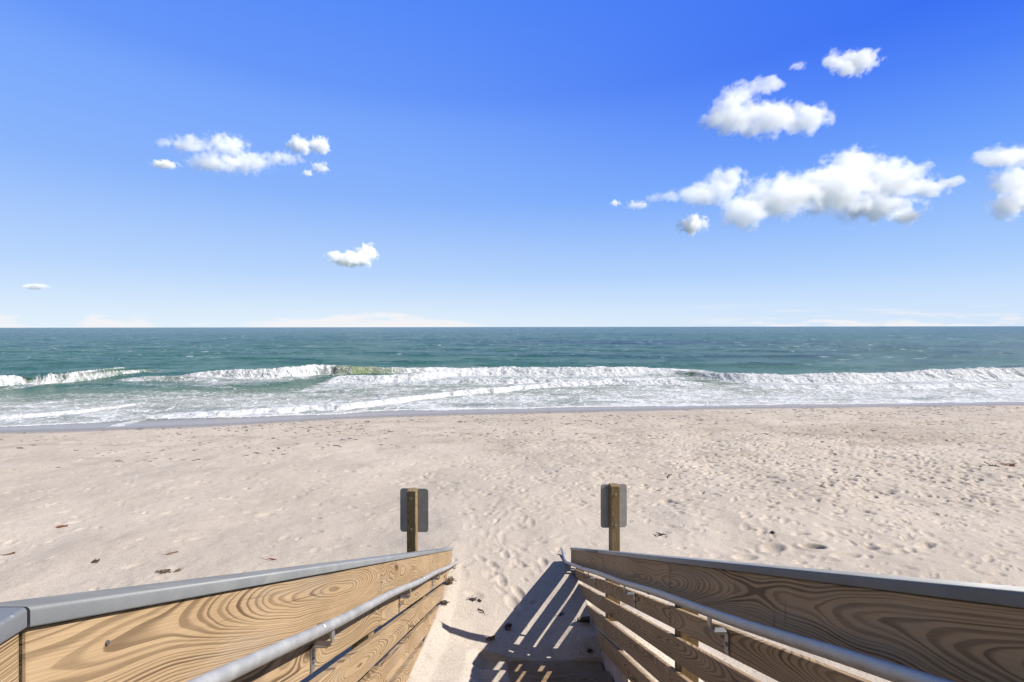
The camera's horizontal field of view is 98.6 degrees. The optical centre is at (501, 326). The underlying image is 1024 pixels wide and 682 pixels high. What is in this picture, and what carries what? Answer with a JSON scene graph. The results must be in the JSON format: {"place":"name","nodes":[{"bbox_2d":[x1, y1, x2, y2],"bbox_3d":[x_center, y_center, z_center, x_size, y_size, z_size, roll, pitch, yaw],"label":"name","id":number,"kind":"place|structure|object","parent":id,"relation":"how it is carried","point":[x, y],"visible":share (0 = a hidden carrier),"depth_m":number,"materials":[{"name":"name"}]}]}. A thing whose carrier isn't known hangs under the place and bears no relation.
{"place":"outdoors","nodes":[
{"label":"outdoors","id":0,"kind":"place"},
{"bbox_2d":[0,403,1023,681],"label":"beach","id":1,"kind":"structure","parent":0,"point":[512,515],"depth_m":7.88,"materials":[{"name":"beige sand"}]},
{"bbox_2d":[155,569,171,573],"bbox_3d":[-4.113,2.981,5.361,0.193,0.046,0.116,0,0,27],"label":"seaweed scrap","id":2,"kind":"object","parent":1,"relation":"on","point":[164,571],"visible":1,"depth_m":5.36,"materials":[{"name":"brown plant"}]},
{"bbox_2d":[400,488,427,633],"bbox_3d":[-0.783,2.521,3.899,0.256,2.161,0.092,0,0,3],"label":"post sign","id":3,"kind":"object","parent":1,"relation":"on","point":[413,512],"visible":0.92,"depth_m":3.94,"materials":[{"name":"metal"}]},
{"bbox_2d":[438,600,449,605],"bbox_3d":[-0.581,2.774,4.419,0.108,0.045,0.093,0,0,35],"label":"seaweed scrap","id":4,"kind":"object","parent":1,"relation":"on","point":[444,602],"visible":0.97,"depth_m":4.41,"materials":[{"name":"brown plant"}]},
{"bbox_2d":[445,576,456,584],"bbox_3d":[-0.579,2.823,4.887,0.117,0.061,0.155,0,0,54],"label":"seaweed scrap","id":5,"kind":"object","parent":1,"relation":"on","point":[450,580],"visible":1,"depth_m":4.88,"materials":[{"name":"brown plant"}]},
{"bbox_2d":[486,635,494,640],"bbox_3d":[-0.119,2.829,3.997,0.122,0.039,0.045,0,0,-8],"label":"dead leaf","id":6,"kind":"object","parent":1,"relation":"on","point":[491,637],"visible":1,"depth_m":4.01,"materials":[{"name":"brown plant"}]},
{"bbox_2d":[504,623,511,630],"bbox_3d":[0.056,2.875,4.208,0.066,0.040,0.120,0,0,38],"label":"dead leaf","id":7,"kind":"object","parent":1,"relation":"on","point":[508,625],"visible":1,"depth_m":4.23,"materials":[{"name":"brown plant"}]},
{"bbox_2d":[1,405,1023,469],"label":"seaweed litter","id":8,"kind":"object","parent":1,"relation":"on","point":[610,420],"visible":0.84,"depth_m":19.83,"materials":[{"name":"brown plant"}]},
{"bbox_2d":[507,661,612,681],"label":"beach steps","id":9,"kind":"structure","parent":1,"relation":"on","point":[555,671],"depth_m":3.55,"materials":[{"name":"brown wood"}]},
{"bbox_2d":[572,616,589,622],"bbox_3d":[0.763,2.815,4.252,0.167,0.066,0.076,0,0,34],"label":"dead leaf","id":10,"kind":"object","parent":1,"relation":"on","point":[586,619],"visible":1,"depth_m":4.25,"materials":[{"name":"brown plant"}]},
{"bbox_2d":[601,483,626,604],"bbox_3d":[1.010,2.498,3.900,0.238,2.201,0.092,0,0,-3],"label":"post sign","id":11,"kind":"object","parent":1,"relation":"on","point":[613,507],"visible":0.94,"depth_m":3.91,"materials":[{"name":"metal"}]},
{"bbox_2d":[998,461,1015,466],"bbox_3d":[11.642,3.162,10.136,0.394,0.091,0.273,0,0,43],"label":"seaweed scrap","id":12,"kind":"object","parent":1,"relation":"on","point":[1007,464],"visible":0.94,"depth_m":10.12,"materials":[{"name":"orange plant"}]},
{"bbox_2d":[0,326,1023,429],"bbox_3d":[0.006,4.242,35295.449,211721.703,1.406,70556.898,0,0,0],"label":"sea","id":13,"kind":"structure","parent":0,"point":[62,378],"depth_m":42.52,"materials":[{"name":"liquid"}]},
{"bbox_2d":[0,0,1023,327],"label":"sky","id":14,"kind":"structure","parent":0,"point":[164,163],"materials":[{"name":"blue"}]},
{"bbox_3d":[0.124,1.350,-1.030,1.496,0.038,3.206,0,0,0],"label":"boardwalk deck","id":15,"kind":"object","parent":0,"visible":0},
{"bbox_2d":[0,548,457,681],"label":"stair railing","id":16,"kind":"object","parent":15,"relation":"attached to","point":[294,623],"visible":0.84,"depth_m":1.04,"materials":[{"name":"brown wood"}]},
{"bbox_2d":[561,547,1023,681],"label":"stair railing","id":17,"kind":"object","parent":15,"relation":"attached to","point":[892,628],"visible":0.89,"depth_m":1.29,"materials":[{"name":"brown wood"}]}
]}

